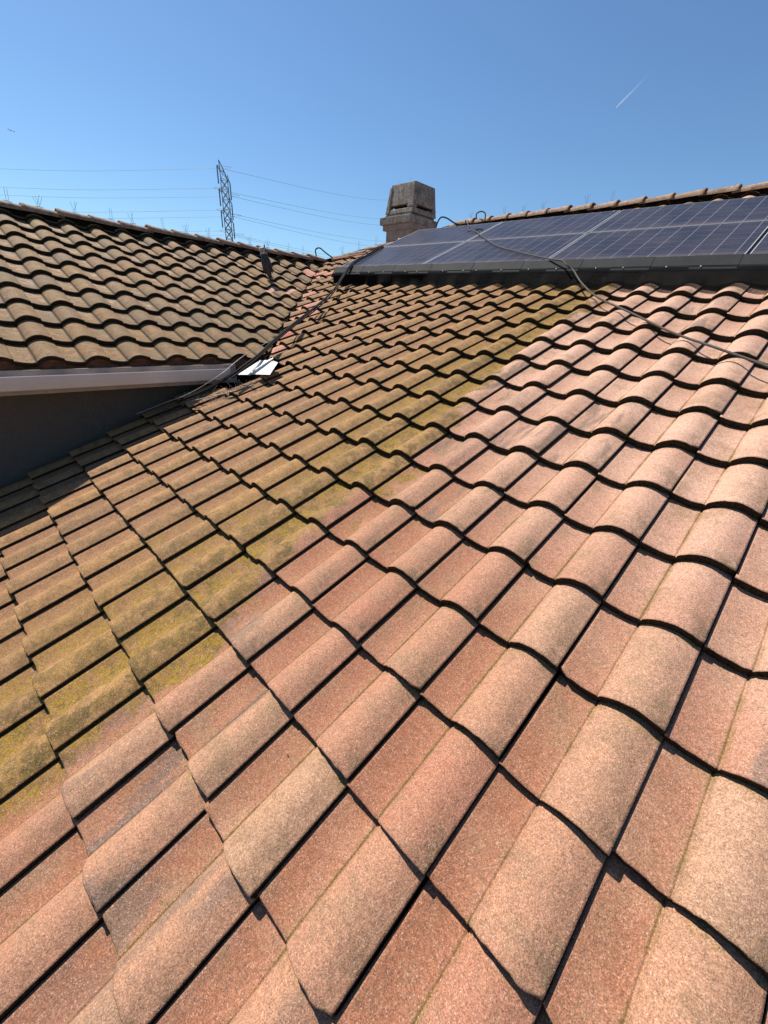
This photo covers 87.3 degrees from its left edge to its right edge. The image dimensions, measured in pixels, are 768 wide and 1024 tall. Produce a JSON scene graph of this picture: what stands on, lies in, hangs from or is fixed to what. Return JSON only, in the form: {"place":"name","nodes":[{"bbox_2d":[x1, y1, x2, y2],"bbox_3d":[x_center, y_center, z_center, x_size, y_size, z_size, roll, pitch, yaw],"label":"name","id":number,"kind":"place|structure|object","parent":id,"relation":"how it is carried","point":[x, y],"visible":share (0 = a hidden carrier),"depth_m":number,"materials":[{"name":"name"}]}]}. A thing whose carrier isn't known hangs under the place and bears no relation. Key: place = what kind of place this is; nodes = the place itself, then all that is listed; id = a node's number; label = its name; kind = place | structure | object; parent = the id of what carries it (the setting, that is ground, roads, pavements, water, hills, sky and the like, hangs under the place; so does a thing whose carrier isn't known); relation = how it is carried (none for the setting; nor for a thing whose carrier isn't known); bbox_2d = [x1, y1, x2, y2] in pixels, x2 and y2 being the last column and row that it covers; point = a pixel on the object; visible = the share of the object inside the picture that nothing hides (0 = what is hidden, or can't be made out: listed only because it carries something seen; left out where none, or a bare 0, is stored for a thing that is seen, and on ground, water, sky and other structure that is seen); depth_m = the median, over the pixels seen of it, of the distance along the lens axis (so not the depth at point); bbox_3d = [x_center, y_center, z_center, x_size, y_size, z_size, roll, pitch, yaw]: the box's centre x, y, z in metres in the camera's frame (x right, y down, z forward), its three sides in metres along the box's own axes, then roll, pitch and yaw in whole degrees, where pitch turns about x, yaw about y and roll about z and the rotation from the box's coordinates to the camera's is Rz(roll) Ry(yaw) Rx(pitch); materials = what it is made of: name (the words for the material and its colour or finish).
{"place":"outdoors","nodes":[
{"label":"outdoors","id":0,"kind":"place"},
{"bbox_2d":[258,244,272,281],"bbox_3d":[-1.725,-3.636,5.904,0.140,0.489,0.149,-12,22,1],"label":"vent pipe","id":1,"kind":"object","parent":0,"point":[267,265],"visible":0.99,"depth_m":5.86,"materials":[{"name":"black metal"}]},
{"bbox_2d":[0,0,767,258],"label":"sky","id":2,"kind":"structure","parent":0,"point":[492,106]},
{"label":"ground","id":3,"kind":"structure","parent":0,"visible":0},
{"bbox_2d":[216,160,234,240],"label":"lattice pylon","id":4,"kind":"object","parent":3,"relation":"on","point":[224,209],"visible":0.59,"depth_m":88.20,"materials":[{"name":"metal"}]},
{"bbox_2d":[9,194,371,224],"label":"power line","id":5,"kind":"object","parent":4,"relation":"attached to","point":[173,197],"visible":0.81,"depth_m":101.85,"materials":[{"name":"metal"}]},
{"bbox_2d":[7,187,377,218],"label":"power line","id":6,"kind":"object","parent":4,"relation":"attached to","point":[188,188],"visible":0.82,"depth_m":93.63,"materials":[{"name":"metal"}]},
{"bbox_2d":[18,166,373,199],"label":"power line","id":7,"kind":"object","parent":4,"relation":"attached to","point":[203,168],"visible":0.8,"depth_m":94.80,"materials":[{"name":"metal"}]},
{"bbox_2d":[103,214,365,245],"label":"power line","id":8,"kind":"object","parent":4,"relation":"attached to","point":[225,216],"visible":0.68,"depth_m":100.82,"materials":[{"name":"metal"}]},
{"bbox_2d":[139,209,371,240],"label":"power line","id":9,"kind":"object","parent":4,"relation":"attached to","point":[230,213],"visible":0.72,"depth_m":93.69,"materials":[{"name":"metal"}]},
{"bbox_2d":[180,229,330,255],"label":"power line","id":10,"kind":"object","parent":4,"relation":"attached to","point":[250,238],"visible":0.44,"depth_m":93.77,"materials":[{"name":"metal"}]},
{"bbox_2d":[202,234,326,257],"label":"power line","id":11,"kind":"object","parent":4,"relation":"attached to","point":[260,242],"visible":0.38,"depth_m":100.56,"materials":[{"name":"metal"}]},
{"bbox_2d":[0,180,767,1023],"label":"house","id":12,"kind":"structure","parent":3,"relation":"on","point":[450,602],"depth_m":1.51,"materials":[{"name":"concrete"}]},
{"bbox_2d":[78,391,117,437],"bbox_3d":[-2.467,-0.863,3.511,0.334,0.533,0.103,-21,35,-41],"label":"chicken wire","id":13,"kind":"object","parent":12,"relation":"on","point":[98,412],"visible":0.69,"depth_m":3.50,"materials":[{"name":"grey metal"}]},
{"bbox_2d":[137,341,268,413],"bbox_3d":[-1.588,-1.256,3.770,1.328,0.632,0.388,-18,33,-37],"label":"cable","id":14,"kind":"object","parent":12,"relation":"on","point":[204,384],"visible":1,"depth_m":3.63,"materials":[{"name":"rubber"}]},
{"bbox_2d":[186,379,254,402],"bbox_3d":[-1.503,-1.108,3.691,0.628,0.230,0.068,0,26,-8],"label":"spike strip","id":15,"kind":"object","parent":12,"relation":"on","point":[219,394],"visible":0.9,"depth_m":3.70,"materials":[{"name":"metal"}]},
{"bbox_2d":[138,271,321,416],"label":"dry twigs","id":16,"kind":"object","parent":12,"relation":"on","point":[210,390],"visible":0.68,"depth_m":3.79,"materials":[{"name":"brown wood"}]},
{"bbox_2d":[238,358,277,374],"bbox_3d":[-1.183,-1.371,3.820,0.390,0.072,0.302,26,56,38],"label":"flashing","id":17,"kind":"object","parent":12,"relation":"on","point":[263,367],"visible":0.97,"depth_m":3.81,"materials":[{"name":"white paint"}]},
{"bbox_2d":[181,245,381,400],"bbox_3d":[-0.766,-2.657,5.089,0.415,1.841,4.515,13,27,18],"label":"cable","id":18,"kind":"object","parent":12,"relation":"on","point":[252,359],"visible":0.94,"depth_m":4.10,"materials":[{"name":"black rubber"}]},
{"bbox_2d":[180,245,382,399],"bbox_3d":[-0.800,-2.655,5.068,0.418,1.842,4.413,13,27,18],"label":"cable","id":19,"kind":"object","parent":12,"relation":"on","point":[273,339],"visible":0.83,"depth_m":4.06,"materials":[{"name":"black rubber"}]},
{"bbox_2d":[232,246,383,377],"bbox_3d":[-0.732,-2.792,5.142,0.235,1.615,4.274,11,27,14],"label":"cable","id":20,"kind":"object","parent":12,"relation":"on","point":[259,356],"visible":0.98,"depth_m":4.58,"materials":[{"name":"black rubber"}]},
{"bbox_2d":[315,247,332,258],"bbox_3d":[-1.117,-4.811,7.472,0.352,0.171,0.033,9,26,10],"label":"cable","id":21,"kind":"object","parent":12,"relation":"on","point":[323,251],"visible":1,"depth_m":7.46,"materials":[{"name":"black rubber"}]},
{"bbox_2d":[332,252,369,259],"bbox_3d":[-0.517,-4.589,7.192,1.082,0.133,0.052,20,30,29],"label":"pipe","id":22,"kind":"object","parent":12,"relation":"on","point":[349,256],"visible":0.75,"depth_m":7.23,"materials":[{"name":"grey metal"}]},
{"bbox_2d":[435,216,461,227],"bbox_3d":[1.176,-5.214,7.280,0.544,0.244,0.070,19,30,29],"label":"cable","id":23,"kind":"object","parent":12,"relation":"on","point":[448,219],"visible":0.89,"depth_m":7.28,"materials":[{"name":"black rubber"}]},
{"bbox_2d":[332,253,767,293],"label":"solar skirt","id":24,"kind":"object","parent":12,"relation":"attached to","point":[721,269],"visible":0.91,"depth_m":3.78,"materials":[{"name":"black metal"}]},
{"bbox_2d":[465,220,767,367],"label":"cable","id":25,"kind":"object","parent":12,"relation":"on","point":[683,336],"visible":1,"depth_m":2.87,"materials":[{"name":"black rubber"}]},
{"bbox_2d":[551,229,767,257],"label":"panel rail","id":26,"kind":"object","parent":12,"relation":"attached to","point":[757,242],"visible":0.08,"depth_m":3.28,"materials":[{"name":"metal"}]},
{"bbox_2d":[340,242,464,266],"bbox_3d":[0.220,-3.672,5.779,1.592,0.036,0.952,26,56,37],"label":"solar module","id":27,"kind":"object","parent":26,"relation":"attached to","point":[411,254],"visible":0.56,"depth_m":5.67,"materials":[{"name":"glass"}]},
{"bbox_2d":[384,222,502,246],"bbox_3d":[0.863,-4.251,6.205,1.592,0.036,0.952,26,56,37],"label":"solar module","id":28,"kind":"object","parent":26,"relation":"attached to","point":[444,235],"visible":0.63,"depth_m":6.13,"materials":[{"name":"glass"}]},
{"bbox_2d":[425,233,585,263],"bbox_3d":[1.387,-3.108,4.799,1.592,0.036,0.952,26,56,37],"label":"solar module","id":29,"kind":"object","parent":26,"relation":"attached to","point":[487,251],"visible":0.74,"depth_m":4.72,"materials":[{"name":"glass"}]},
{"bbox_2d":[468,210,620,240],"bbox_3d":[2.026,-3.690,5.229,1.592,0.036,0.952,26,56,37],"label":"solar module","id":30,"kind":"object","parent":26,"relation":"attached to","point":[586,223],"visible":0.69,"depth_m":5.13,"materials":[{"name":"glass"}]},
{"bbox_2d":[552,221,767,259],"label":"solar module","id":31,"kind":"object","parent":26,"relation":"attached to","point":[732,238],"visible":0.81,"depth_m":3.72,"materials":[{"name":"glass"}]},
{"bbox_2d":[589,196,767,232],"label":"solar module","id":32,"kind":"object","parent":26,"relation":"attached to","point":[750,209],"visible":0.78,"depth_m":4.20,"materials":[{"name":"glass"}]},
{"bbox_2d":[750,232,767,253],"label":"solar module","id":33,"kind":"object","parent":26,"relation":"attached to","point":[761,246],"visible":0.71,"depth_m":3.16,"materials":[{"name":"glass"}]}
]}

